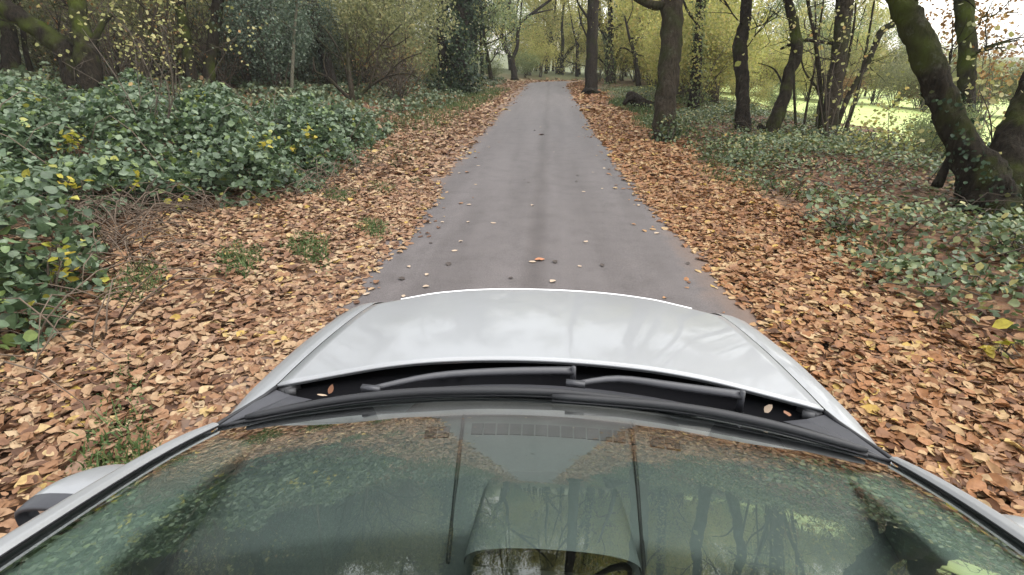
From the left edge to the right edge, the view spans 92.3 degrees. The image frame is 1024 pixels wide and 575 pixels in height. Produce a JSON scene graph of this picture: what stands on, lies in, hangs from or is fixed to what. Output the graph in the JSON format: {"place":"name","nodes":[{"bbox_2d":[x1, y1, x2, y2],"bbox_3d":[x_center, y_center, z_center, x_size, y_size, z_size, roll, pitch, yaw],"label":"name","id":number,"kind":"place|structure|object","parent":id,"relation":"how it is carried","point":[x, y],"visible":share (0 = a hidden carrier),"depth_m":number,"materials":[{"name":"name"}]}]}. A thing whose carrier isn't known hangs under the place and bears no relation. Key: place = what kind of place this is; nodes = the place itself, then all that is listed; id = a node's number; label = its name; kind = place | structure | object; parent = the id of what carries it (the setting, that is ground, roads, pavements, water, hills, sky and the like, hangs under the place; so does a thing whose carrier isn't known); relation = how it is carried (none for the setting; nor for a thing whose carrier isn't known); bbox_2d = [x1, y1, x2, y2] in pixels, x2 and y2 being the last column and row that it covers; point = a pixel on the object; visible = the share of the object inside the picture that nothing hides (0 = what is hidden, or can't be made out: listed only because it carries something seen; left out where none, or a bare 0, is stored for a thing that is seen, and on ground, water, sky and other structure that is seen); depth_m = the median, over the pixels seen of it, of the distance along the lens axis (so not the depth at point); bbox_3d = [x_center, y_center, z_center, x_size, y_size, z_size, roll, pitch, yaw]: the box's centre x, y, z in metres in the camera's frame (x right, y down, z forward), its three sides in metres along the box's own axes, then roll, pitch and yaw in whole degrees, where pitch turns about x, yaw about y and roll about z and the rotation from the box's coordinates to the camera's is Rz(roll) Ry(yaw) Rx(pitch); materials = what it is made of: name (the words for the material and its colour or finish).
{"place":"outdoors","nodes":[
{"label":"outdoors","id":0,"kind":"place"},
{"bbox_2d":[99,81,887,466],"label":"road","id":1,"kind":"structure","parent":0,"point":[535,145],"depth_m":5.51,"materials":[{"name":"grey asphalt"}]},
{"bbox_2d":[0,288,1023,574],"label":"silver car","id":2,"kind":"object","parent":1,"relation":"on","point":[284,468],"visible":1,"depth_m":1.09,"materials":[{"name":"grey paint"}]},
{"bbox_2d":[0,35,1023,533],"bbox_3d":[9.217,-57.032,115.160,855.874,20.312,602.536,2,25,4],"label":"ground","id":3,"kind":"structure","parent":0,"point":[780,197],"depth_m":5.31,"materials":[{"name":"soil"}]},
{"bbox_2d":[0,0,24,77],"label":"edge tree","id":4,"kind":"object","parent":3,"relation":"on","point":[10,54],"visible":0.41,"depth_m":16.82,"materials":[{"name":"brown plant"}]},
{"bbox_2d":[16,0,34,80],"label":"woodland sapling","id":5,"kind":"object","parent":3,"relation":"on","point":[28,62],"visible":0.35,"depth_m":17.59,"materials":[{"name":"brown plant"}]},
{"bbox_2d":[17,12,68,68],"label":"understory bush","id":6,"kind":"object","parent":3,"relation":"on","point":[33,58],"visible":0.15,"depth_m":20.17,"materials":[{"name":"green plant"}]},
{"bbox_2d":[0,0,112,72],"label":"understory bush","id":7,"kind":"object","parent":3,"relation":"on","point":[38,13],"visible":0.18,"depth_m":18.45,"materials":[{"name":"green plant"}]},
{"bbox_2d":[41,241,78,305],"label":"bramble sprig","id":8,"kind":"object","parent":3,"relation":"on","point":[66,263],"visible":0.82,"depth_m":3.94,"materials":[{"name":"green plant"}]},
{"bbox_2d":[0,0,136,98],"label":"mossy tree","id":9,"kind":"object","parent":3,"relation":"on","point":[57,42],"visible":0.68,"depth_m":11.49,"materials":[{"name":"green plant"}]},
{"bbox_2d":[54,129,85,156],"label":"bramble sprig","id":10,"kind":"object","parent":3,"relation":"on","point":[69,138],"visible":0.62,"depth_m":6.57,"materials":[{"name":"yellow plant"}]},
{"bbox_2d":[56,174,92,212],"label":"bramble sprig","id":11,"kind":"object","parent":3,"relation":"on","point":[73,185],"visible":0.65,"depth_m":5.51,"materials":[{"name":"yellow plant"}]},
{"bbox_2d":[19,0,174,79],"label":"understory bush","id":12,"kind":"object","parent":3,"relation":"on","point":[112,61],"visible":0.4,"depth_m":15.51,"materials":[{"name":"green plant"}]},
{"bbox_2d":[39,0,177,67],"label":"understory bush","id":13,"kind":"object","parent":3,"relation":"on","point":[64,22],"visible":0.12,"depth_m":19.61,"materials":[{"name":"green plant"}]},
{"bbox_2d":[90,0,174,95],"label":"hazel sapling","id":14,"kind":"object","parent":3,"relation":"on","point":[142,32],"visible":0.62,"depth_m":12.20,"materials":[{"name":"brown plant"}]},
{"bbox_2d":[35,0,248,155],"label":"hazel bush","id":15,"kind":"object","parent":3,"relation":"on","point":[120,24],"visible":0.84,"depth_m":7.74,"materials":[{"name":"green plant"}]},
{"bbox_2d":[107,21,181,76],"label":"understory bush","id":16,"kind":"object","parent":3,"relation":"on","point":[152,67],"visible":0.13,"depth_m":19.55,"materials":[{"name":"green plant"}]},
{"bbox_2d":[89,0,248,81],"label":"understory bush","id":17,"kind":"object","parent":3,"relation":"on","point":[129,27],"visible":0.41,"depth_m":16.89,"materials":[{"name":"green plant"}]},
{"bbox_2d":[125,0,223,89],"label":"twin tree","id":18,"kind":"object","parent":3,"relation":"on","point":[213,38],"visible":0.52,"depth_m":16.14,"materials":[{"name":"brown plant"}]},
{"bbox_2d":[84,0,267,97],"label":"hazel bush","id":19,"kind":"object","parent":3,"relation":"on","point":[162,56],"visible":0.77,"depth_m":11.63,"materials":[{"name":"green plant"}]},
{"bbox_2d":[105,0,265,75],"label":"understory bush","id":20,"kind":"object","parent":3,"relation":"on","point":[170,17],"depth_m":19.83,"materials":[{"name":"green plant"}]},
{"bbox_2d":[0,68,407,404],"bbox_3d":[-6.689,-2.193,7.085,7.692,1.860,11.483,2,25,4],"label":"bramble undergrowth","id":21,"kind":"object","parent":3,"relation":"on","point":[223,131],"visible":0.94,"depth_m":6.88,"materials":[{"name":"green plant"}]},
{"bbox_2d":[148,0,264,87],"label":"understory bush","id":22,"kind":"object","parent":3,"relation":"on","point":[201,57],"visible":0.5,"depth_m":16.98,"materials":[{"name":"green plant"}]},
{"bbox_2d":[176,0,279,83],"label":"holly bush","id":23,"kind":"object","parent":3,"relation":"on","point":[242,68],"visible":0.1,"depth_m":19.48,"materials":[{"name":"green plant"}]},
{"bbox_2d":[0,53,506,137],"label":"woodland ground cover","id":24,"kind":"object","parent":3,"relation":"on","point":[328,92],"visible":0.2,"depth_m":17.73,"materials":[{"name":"green plant"}]},
{"bbox_2d":[208,0,312,91],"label":"holly bush","id":25,"kind":"object","parent":3,"relation":"on","point":[251,51],"visible":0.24,"depth_m":18.34,"materials":[{"name":"green plant"}]},
{"bbox_2d":[211,0,319,95],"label":"holly bush","id":26,"kind":"object","parent":3,"relation":"on","point":[275,47],"visible":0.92,"depth_m":17.18,"materials":[{"name":"green plant"}]},
{"bbox_2d":[240,2,319,89],"bbox_3d":[-9.566,-10.200,20.394,2.978,3.840,3.188,-11,27,-23],"label":"holly bush","id":27,"kind":"object","parent":3,"relation":"on","point":[301,67],"visible":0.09,"depth_m":20.70,"materials":[{"name":"green plant"}]},
{"bbox_2d":[239,0,352,85],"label":"understory bush","id":28,"kind":"object","parent":3,"relation":"on","point":[338,7],"visible":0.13,"depth_m":21.59,"materials":[{"name":"green plant"}]},
{"bbox_2d":[269,0,327,92],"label":"pole sapling","id":29,"kind":"object","parent":3,"relation":"on","point":[293,57],"visible":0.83,"depth_m":16.95,"materials":[{"name":"grey plant"}]},
{"bbox_2d":[0,77,616,537],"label":"fallen leaves","id":30,"kind":"object","parent":3,"relation":"on","point":[178,373],"depth_m":3.87,"materials":[{"name":"brown plant"}]},
{"bbox_2d":[279,0,346,84],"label":"holly bush","id":31,"kind":"object","parent":3,"relation":"on","point":[327,39],"visible":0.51,"depth_m":20.77,"materials":[{"name":"green plant"}]},
{"bbox_2d":[307,0,339,91],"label":"leaning tree","id":32,"kind":"object","parent":3,"relation":"on","point":[330,70],"visible":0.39,"depth_m":20.82,"materials":[{"name":"brown plant"}]},
{"bbox_2d":[305,0,412,83],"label":"understory bush","id":33,"kind":"object","parent":3,"relation":"on","point":[358,63],"visible":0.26,"depth_m":22.46,"materials":[{"name":"green plant"}]},
{"bbox_2d":[307,3,421,101],"bbox_3d":[-5.303,-8.393,17.780,3.671,3.560,3.740,-7,26,-15],"label":"bare shrub","id":34,"kind":"object","parent":3,"relation":"on","point":[350,82],"visible":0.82,"depth_m":17.09,"materials":[{"name":"brown plant"}]},
{"bbox_2d":[326,0,435,87],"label":"understory bush","id":35,"kind":"object","parent":3,"relation":"on","point":[376,70],"visible":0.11,"depth_m":24.10,"materials":[{"name":"green plant"}]},
{"bbox_2d":[344,34,443,105],"bbox_3d":[-4.163,-8.148,18.367,3.806,2.674,3.160,6,26,14],"label":"understory bush","id":36,"kind":"object","parent":3,"relation":"on","point":[400,90],"visible":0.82,"depth_m":18.42,"materials":[{"name":"green plant"}]},
{"bbox_2d":[353,0,438,78],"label":"understory bush","id":37,"kind":"object","parent":3,"relation":"on","point":[412,36],"visible":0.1,"depth_m":26.33,"materials":[{"name":"green plant"}]},
{"bbox_2d":[327,0,467,88],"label":"understory bush","id":38,"kind":"object","parent":3,"relation":"on","point":[372,4],"visible":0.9,"depth_m":20.02,"materials":[{"name":"green plant"}]},
{"bbox_2d":[425,0,495,95],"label":"ivy smothered tree","id":39,"kind":"object","parent":3,"relation":"on","point":[458,73],"visible":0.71,"depth_m":25.56,"materials":[{"name":"green plant"}]},
{"bbox_2d":[434,0,530,73],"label":"woodland tree","id":40,"kind":"object","parent":3,"relation":"on","point":[477,10],"visible":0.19,"depth_m":41.16,"materials":[{"name":"green plant"}]},
{"bbox_2d":[426,0,540,84],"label":"woodland tree","id":41,"kind":"object","parent":3,"relation":"on","point":[497,16],"visible":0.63,"depth_m":36.50,"materials":[{"name":"green plant"}]},
{"bbox_2d":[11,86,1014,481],"bbox_3d":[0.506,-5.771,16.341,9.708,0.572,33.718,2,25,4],"label":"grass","id":42,"kind":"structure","parent":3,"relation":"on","point":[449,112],"depth_m":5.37,"materials":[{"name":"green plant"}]},
{"bbox_2d":[488,0,540,71],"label":"woodland tree","id":43,"kind":"object","parent":3,"relation":"on","point":[510,42],"visible":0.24,"depth_m":57.35,"materials":[{"name":"green plant"}]},
{"bbox_2d":[515,47,541,77],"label":"understory bush","id":44,"kind":"object","parent":3,"relation":"on","point":[529,64],"visible":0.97,"depth_m":48.12,"materials":[{"name":"green plant"}]},
{"bbox_2d":[493,0,567,80],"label":"forked sapling","id":45,"kind":"object","parent":3,"relation":"on","point":[514,76],"visible":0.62,"depth_m":46.77,"materials":[{"name":"brown plant"}]},
{"bbox_2d":[509,23,554,75],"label":"understory bush","id":46,"kind":"object","parent":3,"relation":"on","point":[533,32],"visible":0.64,"depth_m":51.37,"materials":[{"name":"green plant"}]},
{"bbox_2d":[513,0,565,73],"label":"woodland tree","id":47,"kind":"object","parent":3,"relation":"on","point":[548,18],"visible":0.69,"depth_m":55.99,"materials":[{"name":"green plant"}]},
{"bbox_2d":[521,34,560,76],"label":"understory bush","id":48,"kind":"object","parent":3,"relation":"on","point":[549,51],"visible":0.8,"depth_m":50.44,"materials":[{"name":"green plant"}]},
{"bbox_2d":[506,0,576,70],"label":"woodland tree","id":49,"kind":"object","parent":3,"relation":"on","point":[529,2],"visible":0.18,"depth_m":61.01,"materials":[{"name":"green plant"}]},
{"bbox_2d":[539,0,585,74],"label":"woodland tree","id":50,"kind":"object","parent":3,"relation":"on","point":[570,29],"visible":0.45,"depth_m":58.75,"materials":[{"name":"green plant"}]},
{"bbox_2d":[550,0,580,74],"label":"spreading tree","id":51,"kind":"object","parent":3,"relation":"on","point":[559,71],"visible":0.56,"depth_m":58.97,"materials":[{"name":"brown plant"}]},
{"bbox_2d":[549,0,615,75],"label":"woodland tree","id":52,"kind":"object","parent":3,"relation":"on","point":[583,42],"visible":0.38,"depth_m":52.71,"materials":[{"name":"green plant"}]},
{"bbox_2d":[571,0,600,93],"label":"beech tree","id":53,"kind":"object","parent":3,"relation":"on","point":[590,73],"visible":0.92,"depth_m":27.80,"materials":[{"name":"brown plant"}]},
{"bbox_2d":[584,0,624,83],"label":"ivy clad tree","id":54,"kind":"object","parent":3,"relation":"on","point":[609,75],"visible":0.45,"depth_m":35.74,"materials":[{"name":"green plant"}]},
{"bbox_2d":[574,0,643,66],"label":"woodland tree","id":55,"kind":"object","parent":3,"relation":"on","point":[611,17],"visible":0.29,"depth_m":35.36,"materials":[{"name":"green plant"}]},
{"bbox_2d":[618,0,652,88],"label":"dead tree","id":56,"kind":"object","parent":3,"relation":"on","point":[636,69],"visible":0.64,"depth_m":27.92,"materials":[{"name":"brown plant"}]},
{"bbox_2d":[622,91,653,107],"bbox_3d":[4.841,-6.981,18.640,1.184,0.839,0.797,11,27,22],"label":"fallen log","id":57,"kind":"object","parent":3,"relation":"on","point":[632,97],"visible":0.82,"depth_m":18.48,"materials":[{"name":"wood"}]},
{"bbox_2d":[633,0,683,141],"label":"oak tree","id":58,"kind":"object","parent":3,"relation":"on","point":[669,60],"visible":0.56,"depth_m":11.84,"materials":[{"name":"brown plant"}]},
{"bbox_2d":[601,0,717,85],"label":"understory bush","id":59,"kind":"object","parent":3,"relation":"on","point":[624,7],"visible":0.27,"depth_m":29.54,"materials":[{"name":"green plant"}]},
{"bbox_2d":[648,114,688,142],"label":"verge plant","id":60,"kind":"object","parent":3,"relation":"on","point":[671,132],"visible":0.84,"depth_m":11.64,"materials":[{"name":"green plant"}]},
{"bbox_2d":[623,0,739,97],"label":"understory bush","id":61,"kind":"object","parent":3,"relation":"on","point":[650,44],"visible":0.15,"depth_m":20.70,"materials":[{"name":"green plant"}]},
{"bbox_2d":[681,0,711,112],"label":"ivy covered tree","id":62,"kind":"object","parent":3,"relation":"on","point":[694,100],"visible":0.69,"depth_m":16.87,"materials":[{"name":"green plant"}]},
{"bbox_2d":[636,4,757,102],"bbox_3d":[7.325,-9.015,19.063,4.275,3.883,4.652,-22,32,-38],"label":"understory bush","id":63,"kind":"object","parent":3,"relation":"on","point":[714,58],"visible":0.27,"depth_m":18.79,"materials":[{"name":"green plant"}]},
{"bbox_2d":[650,1,761,106],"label":"understory bush","id":64,"kind":"object","parent":3,"relation":"on","point":[683,62],"visible":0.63,"depth_m":17.00,"materials":[{"name":"green plant"}]},
{"bbox_2d":[407,79,1023,535],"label":"fallen leaves","id":65,"kind":"object","parent":3,"relation":"on","point":[892,418],"depth_m":3.67,"materials":[{"name":"brown plant"}]},
{"bbox_2d":[683,1,782,101],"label":"understory bush","id":66,"kind":"object","parent":3,"relation":"on","point":[730,48],"visible":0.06,"depth_m":19.88,"materials":[{"name":"green plant"}]},
{"bbox_2d":[682,0,785,102],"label":"understory bush","id":67,"kind":"object","parent":3,"relation":"on","point":[762,37],"visible":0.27,"depth_m":18.22,"materials":[{"name":"green plant"}]},
{"bbox_2d":[699,0,796,132],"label":"slim tree","id":68,"kind":"object","parent":3,"relation":"on","point":[742,114],"visible":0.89,"depth_m":12.39,"materials":[{"name":"brown plant"}]},
{"bbox_2d":[725,68,777,109],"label":"field edge shrub","id":69,"kind":"object","parent":3,"relation":"on","point":[761,96],"visible":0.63,"depth_m":16.73,"materials":[{"name":"green plant"}]},
{"bbox_2d":[750,21,803,93],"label":"hedge bush","id":70,"kind":"object","parent":3,"relation":"on","point":[778,66],"visible":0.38,"depth_m":33.72,"materials":[{"name":"green plant"}]},
{"bbox_2d":[761,79,803,112],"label":"field edge shrub","id":71,"kind":"object","parent":3,"relation":"on","point":[772,102],"visible":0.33,"depth_m":18.75,"materials":[{"name":"green plant"}]},
{"bbox_2d":[730,0,839,137],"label":"bent tree","id":72,"kind":"object","parent":3,"relation":"on","point":[775,120],"visible":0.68,"depth_m":11.66,"materials":[{"name":"brown plant"}]},
{"bbox_2d":[761,3,814,90],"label":"tree leaves","id":73,"kind":"object","parent":3,"relation":"on","point":[800,15],"visible":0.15,"depth_m":40.93,"materials":[{"name":"yellow plant"}]},
{"bbox_2d":[598,82,1023,350],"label":"verge plants","id":74,"kind":"object","parent":3,"relation":"on","point":[796,141],"visible":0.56,"depth_m":6.69,"materials":[{"name":"green plant"}]},
{"bbox_2d":[602,90,1023,386],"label":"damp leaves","id":75,"kind":"object","parent":3,"relation":"on","point":[915,188],"visible":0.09,"depth_m":6.55,"materials":[{"name":"plant"}]},
{"bbox_2d":[776,51,849,100],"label":"hedge bush","id":76,"kind":"object","parent":3,"relation":"on","point":[804,91],"visible":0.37,"depth_m":33.05,"materials":[{"name":"green plant"}]},
{"bbox_2d":[737,0,908,136],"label":"hazel bush","id":77,"kind":"object","parent":3,"relation":"on","point":[841,41],"visible":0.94,"depth_m":10.72,"materials":[{"name":"green plant"}]},
{"bbox_2d":[754,0,901,138],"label":"coppiced hazel","id":78,"kind":"object","parent":3,"relation":"on","point":[845,11],"visible":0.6,"depth_m":12.25,"materials":[{"name":"brown plant"}]},
{"bbox_2d":[798,31,864,100],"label":"hedge bush","id":79,"kind":"object","parent":3,"relation":"on","point":[820,51],"visible":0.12,"depth_m":33.64,"materials":[{"name":"green plant"}]},
{"bbox_2d":[796,194,885,244],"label":"verge plant","id":80,"kind":"object","parent":3,"relation":"on","point":[822,215],"visible":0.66,"depth_m":5.43,"materials":[{"name":"green plant"}]},
{"bbox_2d":[681,112,1023,296],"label":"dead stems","id":81,"kind":"object","parent":3,"relation":"on","point":[897,177],"visible":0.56,"depth_m":6.97,"materials":[{"name":"brown plant"}]},
{"bbox_2d":[843,41,897,104],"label":"hedge bush","id":82,"kind":"object","parent":3,"relation":"on","point":[872,66],"visible":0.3,"depth_m":32.89,"materials":[{"name":"green plant"}]},
{"bbox_2d":[843,34,910,104],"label":"hedge bush","id":83,"kind":"object","parent":3,"relation":"on","point":[876,86],"visible":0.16,"depth_m":34.30,"materials":[{"name":"green plant"}]},
{"bbox_2d":[825,85,945,159],"bbox_3d":[7.814,-2.801,9.676,3.692,2.182,2.126,-17,30,-33],"label":"hazel bush","id":84,"kind":"object","parent":3,"relation":"on","point":[882,128],"visible":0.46,"depth_m":9.43,"materials":[{"name":"green plant"}]},
{"bbox_2d":[864,51,919,107],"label":"hedge bush","id":85,"kind":"object","parent":3,"relation":"on","point":[891,71],"visible":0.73,"depth_m":30.92,"materials":[{"name":"green plant"}]},
{"bbox_2d":[869,36,949,106],"bbox_3d":[26.496,-14.584,32.960,4.265,4.863,4.446,-10,27,-20],"label":"hedge bush","id":86,"kind":"object","parent":3,"relation":"on","point":[902,54],"visible":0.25,"depth_m":32.60,"materials":[{"name":"green plant"}]},
{"bbox_2d":[896,98,985,157],"bbox_3d":[8.393,-3.151,9.676,1.378,1.376,1.350,-7,26,-15],"label":"field edge shrub","id":87,"kind":"object","parent":3,"relation":"on","point":[926,124],"visible":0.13,"depth_m":9.83,"materials":[{"name":"green plant"}]},
{"bbox_2d":[892,103,998,158],"bbox_3d":[7.625,-2.789,8.677,1.318,1.218,1.485,-15,29,-29],"label":"field edge shrub","id":88,"kind":"object","parent":3,"relation":"on","point":[935,143],"visible":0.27,"depth_m":8.71,"materials":[{"name":"green plant"}]},
{"bbox_2d":[885,0,1023,224],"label":"forked tree","id":89,"kind":"object","parent":3,"relation":"on","point":[975,165],"visible":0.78,"depth_m":6.08,"materials":[{"name":"brown plant"}]},
{"bbox_2d":[907,26,1022,171],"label":"hazel bush","id":90,"kind":"object","parent":3,"relation":"on","point":[1009,83],"visible":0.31,"depth_m":6.44,"materials":[{"name":"green plant"}]},
{"bbox_2d":[915,34,1023,95],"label":"hedge bush","id":91,"kind":"object","parent":3,"relation":"on","point":[956,56],"visible":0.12,"depth_m":28.96,"materials":[{"name":"green plant"}]},
{"bbox_2d":[919,0,1023,139],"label":"hazel bush","id":92,"kind":"object","parent":3,"relation":"on","point":[982,38],"visible":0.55,"depth_m":12.43,"materials":[{"name":"green plant"}]},
{"bbox_2d":[951,55,1018,107],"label":"hedge bush","id":93,"kind":"object","parent":3,"relation":"on","point":[983,86],"visible":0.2,"depth_m":28.23,"materials":[{"name":"green plant"}]},
{"bbox_2d":[953,0,1023,136],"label":"upright tree","id":94,"kind":"object","parent":3,"relation":"on","point":[965,68],"visible":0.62,"depth_m":10.86,"materials":[{"name":"brown plant"}]},
{"bbox_2d":[962,207,1023,265],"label":"verge plant","id":95,"kind":"object","parent":3,"relation":"on","point":[1000,246],"visible":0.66,"depth_m":4.48,"materials":[{"name":"green plant"}]},
{"bbox_2d":[978,318,1020,359],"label":"bramble sprig","id":96,"kind":"object","parent":3,"relation":"on","point":[1002,323],"visible":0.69,"depth_m":3.15,"materials":[{"name":"yellow plant"}]},
{"bbox_2d":[980,55,1023,106],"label":"hedge bush","id":97,"kind":"object","parent":3,"relation":"on","point":[1013,84],"visible":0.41,"depth_m":27.79,"materials":[{"name":"green plant"}]},
{"bbox_2d":[414,0,1023,57],"label":"sky","id":98,"kind":"structure","parent":0,"point":[936,23],"materials":[{"name":"white"}]},
{"bbox_2d":[686,85,1008,144],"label":"field","id":99,"kind":"structure","parent":0,"point":[866,109],"depth_m":28.12,"materials":[{"name":"green plant"}]},
{"bbox_2d":[821,0,890,94],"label":"tree leaves","id":100,"kind":"object","parent":99,"relation":"on","point":[861,39],"visible":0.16,"depth_m":42.52,"materials":[{"name":"green plant"}]},
{"bbox_2d":[848,9,908,100],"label":"tree leaves","id":101,"kind":"object","parent":99,"relation":"on","point":[883,36],"visible":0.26,"depth_m":40.02,"materials":[{"name":"green plant"}]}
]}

